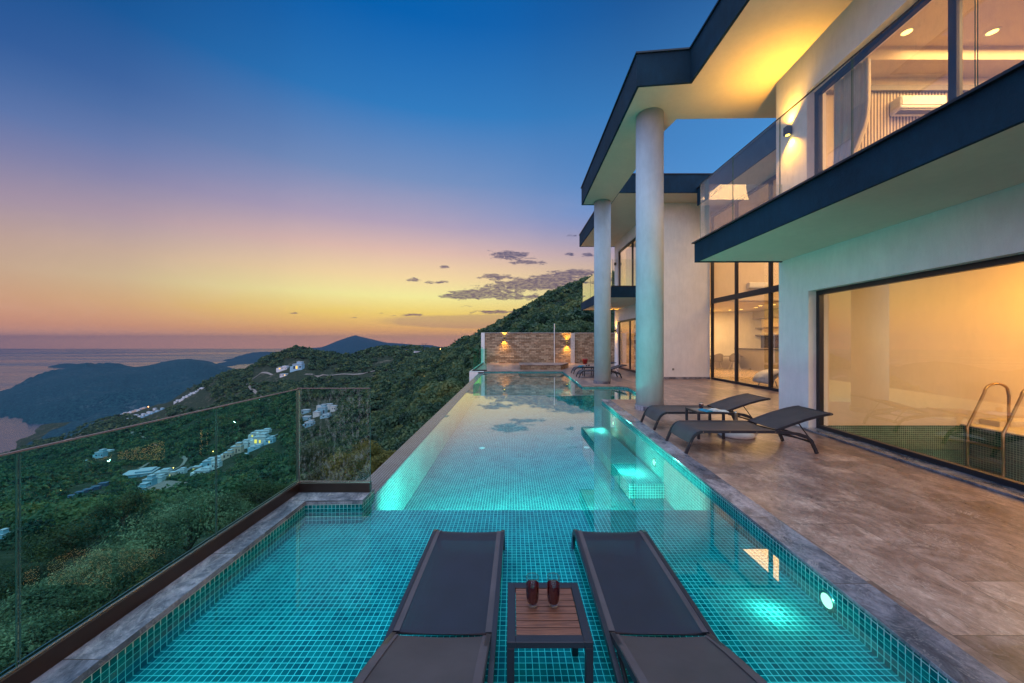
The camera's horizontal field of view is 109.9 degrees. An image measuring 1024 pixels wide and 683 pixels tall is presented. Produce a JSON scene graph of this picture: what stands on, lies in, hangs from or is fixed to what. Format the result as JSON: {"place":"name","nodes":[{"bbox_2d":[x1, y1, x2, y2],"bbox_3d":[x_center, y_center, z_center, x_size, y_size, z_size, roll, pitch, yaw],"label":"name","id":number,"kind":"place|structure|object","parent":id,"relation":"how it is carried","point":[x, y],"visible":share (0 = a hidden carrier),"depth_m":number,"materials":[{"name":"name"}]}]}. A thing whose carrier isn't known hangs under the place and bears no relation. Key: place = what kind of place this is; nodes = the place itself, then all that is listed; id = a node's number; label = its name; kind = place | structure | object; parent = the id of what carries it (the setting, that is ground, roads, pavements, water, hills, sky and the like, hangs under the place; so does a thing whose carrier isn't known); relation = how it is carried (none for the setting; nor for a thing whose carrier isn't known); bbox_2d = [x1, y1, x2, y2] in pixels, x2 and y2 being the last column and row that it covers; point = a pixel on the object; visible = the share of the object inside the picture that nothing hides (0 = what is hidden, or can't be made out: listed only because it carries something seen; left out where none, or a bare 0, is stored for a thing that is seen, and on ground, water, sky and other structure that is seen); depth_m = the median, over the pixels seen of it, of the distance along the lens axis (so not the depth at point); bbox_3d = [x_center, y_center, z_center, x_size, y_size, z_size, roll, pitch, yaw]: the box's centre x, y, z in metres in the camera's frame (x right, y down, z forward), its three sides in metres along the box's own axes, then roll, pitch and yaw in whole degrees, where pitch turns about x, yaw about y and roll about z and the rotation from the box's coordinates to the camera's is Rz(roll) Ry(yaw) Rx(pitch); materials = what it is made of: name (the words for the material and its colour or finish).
{"place":"outdoors","nodes":[
{"label":"outdoors","id":0,"kind":"place"},
{"bbox_2d":[48,363,75,367],"bbox_3d":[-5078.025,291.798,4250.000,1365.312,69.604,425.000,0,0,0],"label":"headland","id":1,"kind":"structure","parent":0,"point":[65,365],"depth_m":4187.78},
{"bbox_2d":[0,359,232,444],"bbox_3d":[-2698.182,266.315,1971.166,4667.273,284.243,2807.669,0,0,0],"label":"peninsula hill","id":2,"kind":"structure","parent":0,"point":[77,395],"depth_m":1710.02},
{"bbox_2d":[0,349,285,452],"bbox_3d":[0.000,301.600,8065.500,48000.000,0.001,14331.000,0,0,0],"label":"sea","id":3,"kind":"structure","parent":0,"point":[18,366],"depth_m":6023.61,"materials":[{"name":"blue liquid"}]},
{"bbox_2d":[130,431,187,469],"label":"dirt track","id":4,"kind":"structure","parent":0,"point":[184,458],"depth_m":381.14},
{"bbox_2d":[0,299,593,666],"bbox_3d":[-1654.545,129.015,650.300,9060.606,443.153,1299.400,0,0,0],"label":"hillside","id":5,"kind":"structure","parent":0,"point":[201,398],"depth_m":517.27,"materials":[{"name":"plant"}]},
{"bbox_2d":[0,528,8,538],"bbox_3d":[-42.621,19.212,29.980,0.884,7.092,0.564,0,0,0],"label":"hillside house","id":6,"kind":"structure","parent":5,"relation":"on","point":[3,531],"depth_m":29.91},
{"bbox_2d":[0,604,76,672],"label":"olive bush","id":7,"kind":"object","parent":5,"relation":"on","point":[34,637],"visible":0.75,"depth_m":7.61,"materials":[{"name":"green plant"}]},
{"bbox_2d":[0,550,78,599],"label":"bush","id":8,"kind":"object","parent":5,"relation":"on","point":[28,579],"visible":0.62,"depth_m":14.15,"materials":[{"name":"green plant"}]},
{"bbox_2d":[5,517,109,561],"bbox_3d":[-26.587,12.486,20.878,3.956,4.220,3.729,0,0,0],"label":"bush","id":9,"kind":"object","parent":5,"relation":"on","point":[66,538],"visible":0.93,"depth_m":20.71,"materials":[{"name":"green plant"}]},
{"bbox_2d":[0,562,119,639],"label":"olive bush","id":10,"kind":"object","parent":5,"relation":"on","point":[35,600],"visible":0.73,"depth_m":9.33,"materials":[{"name":"green plant"}]},
{"bbox_2d":[26,603,101,653],"bbox_3d":[-9.842,7.209,8.250,1.899,2.167,1.678,0,0,0],"label":"bush","id":11,"kind":"object","parent":5,"relation":"on","point":[81,616],"visible":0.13,"depth_m":8.30,"materials":[{"name":"green plant"}]},
{"bbox_2d":[36,543,152,618],"bbox_3d":[-11.992,7.541,10.411,2.645,2.592,2.470,0,0,0],"label":"olive bush","id":12,"kind":"object","parent":5,"relation":"on","point":[109,571],"visible":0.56,"depth_m":10.32,"materials":[{"name":"green plant"}]},
{"bbox_2d":[90,485,101,489],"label":"row house","id":13,"kind":"structure","parent":5,"relation":"on","point":[97,487],"depth_m":251.49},
{"bbox_2d":[93,449,107,458],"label":"hillside house","id":14,"kind":"structure","parent":5,"relation":"on","point":[101,453],"depth_m":531.82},
{"bbox_2d":[98,481,108,485],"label":"row house","id":15,"kind":"structure","parent":5,"relation":"on","point":[104,483],"depth_m":271.78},
{"bbox_2d":[84,485,155,530],"bbox_3d":[-28.995,12.796,26.851,3.358,3.522,3.270,0,0,0],"label":"bush","id":16,"kind":"object","parent":5,"relation":"on","point":[128,503],"visible":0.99,"depth_m":26.65,"materials":[{"name":"green plant"}]},
{"bbox_2d":[76,508,188,569],"bbox_3d":[-12.437,7.279,11.816,2.464,3.036,2.403,0,0,17],"label":"olive bush","id":17,"kind":"object","parent":5,"relation":"on","point":[144,535],"visible":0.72,"depth_m":11.84,"materials":[{"name":"green plant"}]},
{"bbox_2d":[123,466,159,477],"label":"hillside house","id":18,"kind":"structure","parent":5,"relation":"on","point":[140,472],"depth_m":350.93,"materials":[{"name":"paint"}]},
{"bbox_2d":[136,482,151,492],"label":"hillside house","id":19,"kind":"structure","parent":5,"relation":"on","point":[143,485],"depth_m":215.25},
{"bbox_2d":[140,474,157,485],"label":"hillside house","id":20,"kind":"structure","parent":5,"relation":"on","point":[151,479],"depth_m":247.57,"materials":[{"name":"paint"}]},
{"bbox_2d":[111,542,188,594],"bbox_3d":[-10.267,7.243,10.441,1.933,2.298,2.066,0,0,0],"label":"bush","id":21,"kind":"object","parent":5,"relation":"on","point":[137,574],"visible":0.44,"depth_m":10.23,"materials":[{"name":"green plant"}]},
{"bbox_2d":[156,474,165,482],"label":"hillside house","id":22,"kind":"structure","parent":5,"relation":"on","point":[161,477],"depth_m":262.06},
{"bbox_2d":[154,467,172,475],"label":"hillside house","id":23,"kind":"structure","parent":5,"relation":"on","point":[165,471],"depth_m":318.88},
{"bbox_2d":[147,480,187,489],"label":"hillside house","id":24,"kind":"structure","parent":5,"relation":"on","point":[160,485],"depth_m":180.81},
{"bbox_2d":[169,471,177,476],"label":"hillside house","id":25,"kind":"structure","parent":5,"relation":"on","point":[171,473],"depth_m":283.05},
{"bbox_2d":[176,467,187,473],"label":"hillside house","id":26,"kind":"structure","parent":5,"relation":"on","point":[181,470],"depth_m":293.48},
{"bbox_2d":[134,484,239,552],"bbox_3d":[-12.544,7.380,13.920,3.528,3.441,3.080,0,0,0],"label":"olive bush","id":27,"kind":"object","parent":5,"relation":"on","point":[191,507],"visible":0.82,"depth_m":13.66,"materials":[{"name":"green plant"}]},
{"bbox_2d":[190,466,211,475],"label":"hillside house","id":28,"kind":"structure","parent":5,"relation":"on","point":[206,469],"depth_m":258.27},
{"bbox_2d":[199,457,213,466],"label":"hillside house","id":29,"kind":"structure","parent":5,"relation":"on","point":[206,462],"depth_m":317.60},
{"bbox_2d":[209,459,222,470],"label":"hillside house","id":30,"kind":"structure","parent":5,"relation":"on","point":[219,463],"depth_m":261.59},
{"bbox_2d":[0,344,446,466],"bbox_3d":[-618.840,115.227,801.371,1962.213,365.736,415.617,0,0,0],"label":"forest","id":31,"kind":"object","parent":5,"relation":"on","point":[360,357],"visible":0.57,"depth_m":742.85,"materials":[{"name":"green plant"}]},
{"bbox_2d":[192,495,254,533],"bbox_3d":[-11.664,7.569,14.658,2.331,2.528,2.116,0,0,0],"label":"olive bush","id":32,"kind":"object","parent":5,"relation":"on","point":[243,509],"visible":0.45,"depth_m":14.39,"materials":[{"name":"green plant"}]},
{"bbox_2d":[221,449,233,460],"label":"hillside house","id":33,"kind":"structure","parent":5,"relation":"on","point":[228,453],"depth_m":303.25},
{"bbox_2d":[231,442,243,453],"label":"hillside house","id":34,"kind":"structure","parent":5,"relation":"on","point":[237,447],"depth_m":316.18,"materials":[{"name":"paint"}]},
{"bbox_2d":[242,439,248,447],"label":"hillside house","id":35,"kind":"structure","parent":5,"relation":"on","point":[246,443],"depth_m":334.72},
{"bbox_2d":[223,476,281,509],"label":"bush","id":36,"kind":"object","parent":5,"relation":"on","point":[256,495],"visible":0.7,"depth_m":16.73,"materials":[{"name":"green plant"}]},
{"bbox_2d":[248,430,259,438],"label":"hillside house","id":37,"kind":"structure","parent":5,"relation":"on","point":[252,434],"depth_m":384.13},
{"bbox_2d":[248,443,262,452],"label":"hillside house","id":38,"kind":"structure","parent":5,"relation":"on","point":[254,447],"depth_m":300.27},
{"bbox_2d":[250,432,269,445],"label":"hillside house","id":39,"kind":"structure","parent":5,"relation":"on","point":[260,438],"depth_m":335.26,"materials":[{"name":"paint"}]},
{"bbox_2d":[256,428,271,435],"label":"hillside house","id":40,"kind":"structure","parent":5,"relation":"on","point":[269,430],"depth_m":377.31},
{"bbox_2d":[263,435,275,445],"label":"hillside house","id":41,"kind":"structure","parent":5,"relation":"on","point":[270,439],"depth_m":305.11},
{"bbox_2d":[269,480,293,497],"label":"bush","id":42,"kind":"object","parent":5,"relation":"on","point":[281,487],"visible":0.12,"depth_m":18.08,"materials":[{"name":"green plant"}]},
{"bbox_2d":[276,366,288,371],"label":"hillside house","id":43,"kind":"structure","parent":5,"relation":"on","point":[279,369],"depth_m":723.02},
{"bbox_2d":[290,361,304,371],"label":"hillside house","id":44,"kind":"structure","parent":5,"relation":"on","point":[299,365],"depth_m":693.14,"materials":[{"name":"paint"}]},
{"bbox_2d":[301,409,310,413],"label":"hillside house","id":45,"kind":"structure","parent":5,"relation":"on","point":[304,411],"depth_m":436.73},
{"bbox_2d":[0,270,614,494],"bbox_3d":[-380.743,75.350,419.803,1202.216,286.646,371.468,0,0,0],"label":"forest","id":46,"kind":"object","parent":5,"relation":"on","point":[51,473],"visible":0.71,"depth_m":398.88,"materials":[{"name":"green plant"}]},
{"bbox_2d":[0,284,614,504],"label":"forest","id":47,"kind":"object","parent":5,"relation":"on","point":[567,309],"visible":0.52,"depth_m":155.10,"materials":[{"name":"green plant"}]},
{"bbox_2d":[0,313,614,549],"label":"forest","id":48,"kind":"object","parent":5,"relation":"on","point":[44,514],"visible":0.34,"depth_m":35.71,"materials":[{"name":"green plant"}]},
{"bbox_2d":[302,420,315,427],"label":"hillside house","id":49,"kind":"structure","parent":5,"relation":"on","point":[308,423],"depth_m":341.22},
{"bbox_2d":[286,443,335,473],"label":"bush","id":50,"kind":"object","parent":5,"relation":"on","point":[309,456],"visible":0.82,"depth_m":29.39,"materials":[{"name":"green plant"}]},
{"bbox_2d":[313,411,320,417],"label":"hillside house","id":51,"kind":"structure","parent":5,"relation":"on","point":[316,413],"depth_m":396.06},
{"bbox_2d":[301,460,337,480],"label":"bush","id":52,"kind":"object","parent":5,"relation":"on","point":[314,475],"visible":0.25,"depth_m":21.41,"materials":[{"name":"green plant"}]},
{"bbox_2d":[316,404,327,414],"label":"hillside house","id":53,"kind":"structure","parent":5,"relation":"on","point":[323,408],"depth_m":404.03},
{"bbox_2d":[320,413,330,418],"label":"hillside house","id":54,"kind":"structure","parent":5,"relation":"on","point":[326,415],"depth_m":371.25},
{"bbox_2d":[330,405,337,411],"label":"hillside house","id":55,"kind":"structure","parent":5,"relation":"on","point":[333,408],"depth_m":407.65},
{"bbox_2d":[319,450,368,480],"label":"bush","id":56,"kind":"object","parent":5,"relation":"on","point":[338,470],"visible":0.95,"depth_m":20.37,"materials":[{"name":"green plant"}]},
{"bbox_2d":[348,438,388,475],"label":"bush","id":57,"kind":"object","parent":5,"relation":"on","point":[362,447],"visible":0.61,"depth_m":23.73,"materials":[{"name":"green plant"}]},
{"bbox_2d":[362,449,396,474],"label":"bush","id":58,"kind":"object","parent":5,"relation":"on","point":[378,462],"visible":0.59,"depth_m":19.43,"materials":[{"name":"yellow plant"}]},
{"bbox_2d":[217,335,440,366],"bbox_3d":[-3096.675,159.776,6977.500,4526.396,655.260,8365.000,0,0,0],"label":"mountain","id":59,"kind":"structure","parent":0,"point":[353,344],"depth_m":7562.08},
{"bbox_2d":[311,369,393,376],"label":"dirt track","id":60,"kind":"structure","parent":0,"point":[348,374],"depth_m":627.26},
{"bbox_2d":[0,0,775,348],"label":"sky","id":61,"kind":"structure","parent":0,"point":[175,174],"materials":[{"name":"blue"}]},
{"bbox_2d":[519,363,567,369],"bbox_3d":[1.990,1.455,21.300,3.140,0.280,2.100,0,0,0],"label":"raised planter","id":62,"kind":"object","parent":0,"point":[541,366],"visible":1,"depth_m":20.30,"materials":[{"name":"stone"}]},
{"bbox_2d":[471,363,1023,682],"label":"deck","id":63,"kind":"structure","parent":0,"point":[941,554],"depth_m":3.31,"materials":[{"name":"stone"}]},
{"bbox_2d":[469,369,483,381],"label":"terrace wall","id":64,"kind":"structure","parent":63,"relation":"attached to","point":[472,374],"depth_m":19.20,"materials":[{"name":"white paint"}]},
{"bbox_2d":[472,349,486,370],"bbox_3d":[-1.750,1.002,22.825,0.780,1.205,6.750,0,0,0],"label":"glass balustrade","id":65,"kind":"object","parent":63,"relation":"on","point":[478,366],"visible":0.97,"depth_m":19.49,"materials":[{"name":"teal"}]},
{"bbox_2d":[81,372,951,682],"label":"pool basin","id":66,"kind":"object","parent":63,"relation":"in","point":[309,594],"visible":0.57,"depth_m":2.79,"materials":[{"name":"tile"}]},
{"bbox_2d":[30,488,373,682],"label":"pool coping","id":67,"kind":"object","parent":66,"relation":"on","point":[87,659],"visible":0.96,"depth_m":2.25,"materials":[{"name":"stone"}]},
{"bbox_2d":[0,388,371,682],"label":"glass balustrade","id":68,"kind":"object","parent":67,"relation":"on","point":[36,663],"visible":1,"depth_m":2.16,"materials":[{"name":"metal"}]},
{"bbox_2d":[365,372,483,495],"bbox_3d":[-1.900,4.117,8.200,0.800,4.965,22.400,0,0,0],"label":"pool weir","id":69,"kind":"object","parent":66,"relation":"attached to","point":[385,471],"visible":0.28,"depth_m":5.76,"materials":[{"name":"tile"}]},
{"bbox_2d":[352,529,504,682],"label":"sun lounger","id":70,"kind":"object","parent":66,"relation":"on","point":[453,587],"visible":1,"depth_m":2.06,"materials":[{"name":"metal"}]},
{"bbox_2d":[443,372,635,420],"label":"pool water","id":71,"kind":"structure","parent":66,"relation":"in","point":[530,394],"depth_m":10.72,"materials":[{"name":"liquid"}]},
{"bbox_2d":[507,583,592,682],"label":"side table","id":72,"kind":"object","parent":66,"relation":"on","point":[544,624],"visible":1,"depth_m":1.81,"materials":[{"name":"brown wood"}]},
{"bbox_2d":[526,573,538,608],"bbox_3d":[0.110,1.339,1.930,0.072,0.156,0.072,0,0,0],"label":"drinking glass","id":73,"kind":"object","parent":72,"relation":"on","point":[532,592],"visible":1,"depth_m":1.91,"materials":[{"name":"red"}]},
{"bbox_2d":[547,573,559,608],"bbox_3d":[0.222,1.339,1.930,0.072,0.156,0.072,0,0,0],"label":"drinking glass","id":74,"kind":"object","parent":72,"relation":"on","point":[553,592],"visible":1,"depth_m":1.91,"materials":[{"name":"red"}]},
{"bbox_2d":[484,371,665,400],"bbox_3d":[2.510,1.607,15.130,4.201,0.023,11.311,0,0,-22],"label":"pool coping","id":75,"kind":"object","parent":66,"relation":"on","point":[579,382],"visible":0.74,"depth_m":13.03,"materials":[{"name":"stone"}]},
{"bbox_2d":[583,428,664,498],"bbox_3d":[1.989,2.208,7.025,0.538,0.217,3.450,0,0,0],"label":"pool bench","id":76,"kind":"object","parent":66,"relation":"on","point":[633,476],"visible":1,"depth_m":6.09,"materials":[{"name":"tile"}]},
{"bbox_2d":[571,529,767,682],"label":"sun lounger","id":77,"kind":"object","parent":66,"relation":"on","point":[636,586],"visible":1,"depth_m":2.05,"materials":[{"name":"fabric"}]},
{"bbox_2d":[601,399,1008,682],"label":"pool coping","id":78,"kind":"object","parent":66,"relation":"on","point":[949,660],"visible":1,"depth_m":2.34,"materials":[{"name":"stone"}]},
{"bbox_2d":[819,588,836,612],"bbox_3d":[2.120,1.745,2.420,0.029,0.136,0.136,0,0,0],"label":"pool lamp","id":79,"kind":"object","parent":66,"relation":"attached to","point":[827,599],"visible":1,"depth_m":2.40,"materials":[{"name":"glass"}]},
{"bbox_2d":[475,333,614,367],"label":"stone wall","id":80,"kind":"structure","parent":63,"relation":"on","point":[528,348],"depth_m":26.40,"materials":[{"name":"brown stone"}]},
{"bbox_2d":[554,324,554,362],"bbox_3d":[3.100,0.150,26.300,0.074,2.900,0.074,0,0,-23],"label":"pole","id":81,"kind":"object","parent":63,"relation":"on","point":[554,343],"visible":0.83,"depth_m":26.27,"materials":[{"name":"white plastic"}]},
{"bbox_2d":[571,362,615,373],"bbox_3d":[4.026,1.311,17.840,2.130,0.582,0.682,0,0,0],"label":"sun lounger","id":82,"kind":"object","parent":63,"relation":"on","point":[574,368],"visible":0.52,"depth_m":17.53,"materials":[{"name":"metal"}]},
{"bbox_2d":[576,364,626,377],"bbox_3d":[3.946,1.311,15.940,2.130,0.582,0.682,0,0,0],"label":"sun lounger","id":83,"kind":"object","parent":63,"relation":"on","point":[579,372],"visible":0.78,"depth_m":15.86,"materials":[{"name":"metal"}]},
{"bbox_2d":[685,407,724,438],"bbox_3d":[3.260,1.377,6.090,0.440,0.445,0.440,0,0,0],"label":"side table","id":84,"kind":"object","parent":63,"relation":"on","point":[695,410],"visible":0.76,"depth_m":5.94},
{"bbox_2d":[709,408,727,411],"bbox_3d":[3.420,1.135,5.950,0.260,0.026,0.200,0,0,14],"label":"magazine","id":85,"kind":"object","parent":84,"relation":"on","point":[714,410],"visible":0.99,"depth_m":5.93,"materials":[{"name":"paper"}]},
{"bbox_2d":[640,393,770,429],"bbox_3d":[3.606,1.311,6.800,2.130,0.582,0.682,0,0,0],"label":"sun lounger","id":86,"kind":"object","parent":63,"relation":"on","point":[656,413],"visible":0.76,"depth_m":6.77,"materials":[{"name":"fabric"}]},
{"bbox_2d":[718,411,754,439],"bbox_3d":[3.800,1.393,6.100,0.550,0.409,0.550,0,0,0],"label":"parasol base","id":87,"kind":"object","parent":63,"relation":"on","point":[744,436],"visible":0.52,"depth_m":5.91,"materials":[{"name":"concrete"}]},
{"bbox_2d":[665,405,832,453],"bbox_3d":[3.521,1.311,5.440,2.130,0.582,0.682,0,0,0],"label":"sun lounger","id":88,"kind":"object","parent":63,"relation":"on","point":[779,421],"visible":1,"depth_m":5.37,"materials":[{"name":"fabric"}]},
{"bbox_2d":[579,0,1023,500],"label":"villa","id":89,"kind":"object","parent":63,"relation":"on","point":[886,261],"visible":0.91,"depth_m":6.74,"materials":[{"name":"white paint"}]},
{"bbox_2d":[619,318,635,372],"bbox_3d":[6.340,0.195,18.675,0.080,2.790,5.150,0,0,0],"label":"window","id":90,"kind":"structure","parent":89,"relation":"in","point":[626,327],"depth_m":19.78,"materials":[{"name":"clear glass"}]},
{"bbox_2d":[619,237,635,285],"bbox_3d":[6.340,-3.840,18.625,0.080,2.960,5.250,0,0,0],"label":"window","id":91,"kind":"structure","parent":89,"relation":"in","point":[627,255],"depth_m":19.56,"materials":[{"name":"clear glass"}]},
{"bbox_2d":[634,321,635,366],"bbox_3d":[6.490,0.127,17.650,0.020,2.446,2.900,0,0,0],"label":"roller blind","id":92,"kind":"object","parent":89,"relation":"hanging from","point":[634,344],"visible":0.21,"depth_m":18.95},
{"bbox_2d":[714,353,723,369],"bbox_3d":[11.497,1.125,20.085,0.540,0.934,0.510,0,0,10],"label":"dining chair","id":93,"kind":"object","parent":89,"relation":"on","point":[718,357],"visible":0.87,"depth_m":19.88,"materials":[{"name":"fabric"}]},
{"bbox_2d":[728,354,740,369],"bbox_3d":[12.350,1.125,19.935,0.540,0.934,0.510,0,0,0],"label":"dining chair","id":94,"kind":"object","parent":89,"relation":"on","point":[732,358],"visible":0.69,"depth_m":19.77,"materials":[{"name":"fabric"}]},
{"bbox_2d":[734,348,778,370],"bbox_3d":[13.700,0.994,19.050,0.700,1.188,7.200,0,0,0],"label":"kitchen unit","id":95,"kind":"object","parent":89,"relation":"on","point":[754,359],"visible":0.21,"depth_m":19.70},
{"bbox_2d":[747,282,767,288],"bbox_3d":[10.982,-2.494,16.089,0.840,0.275,0.212,0,0,0],"label":"air conditioner","id":96,"kind":"object","parent":89,"relation":"attached to","point":[755,285],"visible":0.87,"depth_m":15.99,"materials":[{"name":"white plastic"}]},
{"bbox_2d":[752,309,778,347],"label":"kitchen cabinets","id":97,"kind":"object","parent":89,"relation":"attached to","point":[761,315],"visible":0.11,"depth_m":20.76,"materials":[{"name":"wood"}]},
{"bbox_2d":[783,125,791,136],"bbox_3d":[5.383,-4.100,7.000,0.130,0.166,0.100,0,0,0],"label":"wall lamp","id":98,"kind":"object","parent":89,"relation":"attached to","point":[787,130],"visible":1,"depth_m":6.96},
{"bbox_2d":[833,57,870,164],"bbox_3d":[5.714,-3.305,6.065,0.136,2.490,0.630,0,0,0],"label":"curtain","id":99,"kind":"object","parent":89,"relation":"hanging from","point":[861,103],"visible":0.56,"depth_m":6.04,"materials":[{"name":"fabric"}]},
{"bbox_2d":[814,0,962,174],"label":"window","id":100,"kind":"structure","parent":89,"relation":"in","point":[955,7],"depth_m":4.90,"materials":[{"name":"black metal"}]},
{"bbox_2d":[899,27,914,36],"bbox_3d":[6.700,-5.253,6.100,0.180,0.014,0.180,0,0,0],"label":"ceiling lamp","id":101,"kind":"object","parent":89,"relation":"attached to","point":[907,31],"visible":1,"depth_m":6.09,"materials":[{"name":"white plastic"}]},
{"bbox_2d":[890,95,945,115],"bbox_3d":[7.530,-4.372,6.669,0.840,0.275,0.212,0,0,0],"label":"air conditioner","id":102,"kind":"object","parent":89,"relation":"attached to","point":[911,105],"visible":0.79,"depth_m":6.58,"materials":[{"name":"white plastic"}]},
{"bbox_2d":[816,254,1023,490],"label":"window","id":103,"kind":"structure","parent":89,"relation":"in","point":[1014,259],"depth_m":5.10,"materials":[{"name":"black metal"}]},
{"bbox_2d":[828,425,1023,482],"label":"indoor pool basin","id":104,"kind":"object","parent":89,"relation":"in","point":[931,437],"visible":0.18,"depth_m":6.70,"materials":[{"name":"tile"}]},
{"bbox_2d":[912,450,1023,472],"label":"indoor pool water","id":105,"kind":"structure","parent":104,"relation":"in","point":[972,458],"depth_m":6.15,"materials":[{"name":"liquid"}]},
{"bbox_2d":[960,424,1023,436],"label":"indoor pool floor","id":106,"kind":"structure","parent":89,"relation":"in","point":[1018,431],"depth_m":6.36,"materials":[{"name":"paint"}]},
{"bbox_2d":[966,383,1023,476],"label":"pool ladder","id":107,"kind":"object","parent":106,"relation":"attached to","point":[1010,415],"visible":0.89,"depth_m":6.43,"materials":[{"name":"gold metal"}]},
{"bbox_2d":[979,418,1023,426],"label":"stone ledge","id":108,"kind":"object","parent":106,"relation":"on","point":[1001,422],"visible":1,"depth_m":6.55,"materials":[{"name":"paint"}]},
{"bbox_2d":[984,27,1000,36],"bbox_3d":[8.150,-5.253,6.100,0.180,0.014,0.180,0,0,0],"label":"ceiling lamp","id":109,"kind":"object","parent":89,"relation":"attached to","point":[992,31],"visible":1,"depth_m":6.09,"materials":[{"name":"white plastic"}]},
{"bbox_2d":[753,369,778,385],"bbox_3d":[9.175,1.282,12.400,1.245,0.622,0.760,0,0,0],"label":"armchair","id":110,"kind":"object","parent":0,"point":[760,377],"visible":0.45,"depth_m":12.38,"materials":[{"name":"fabric"}]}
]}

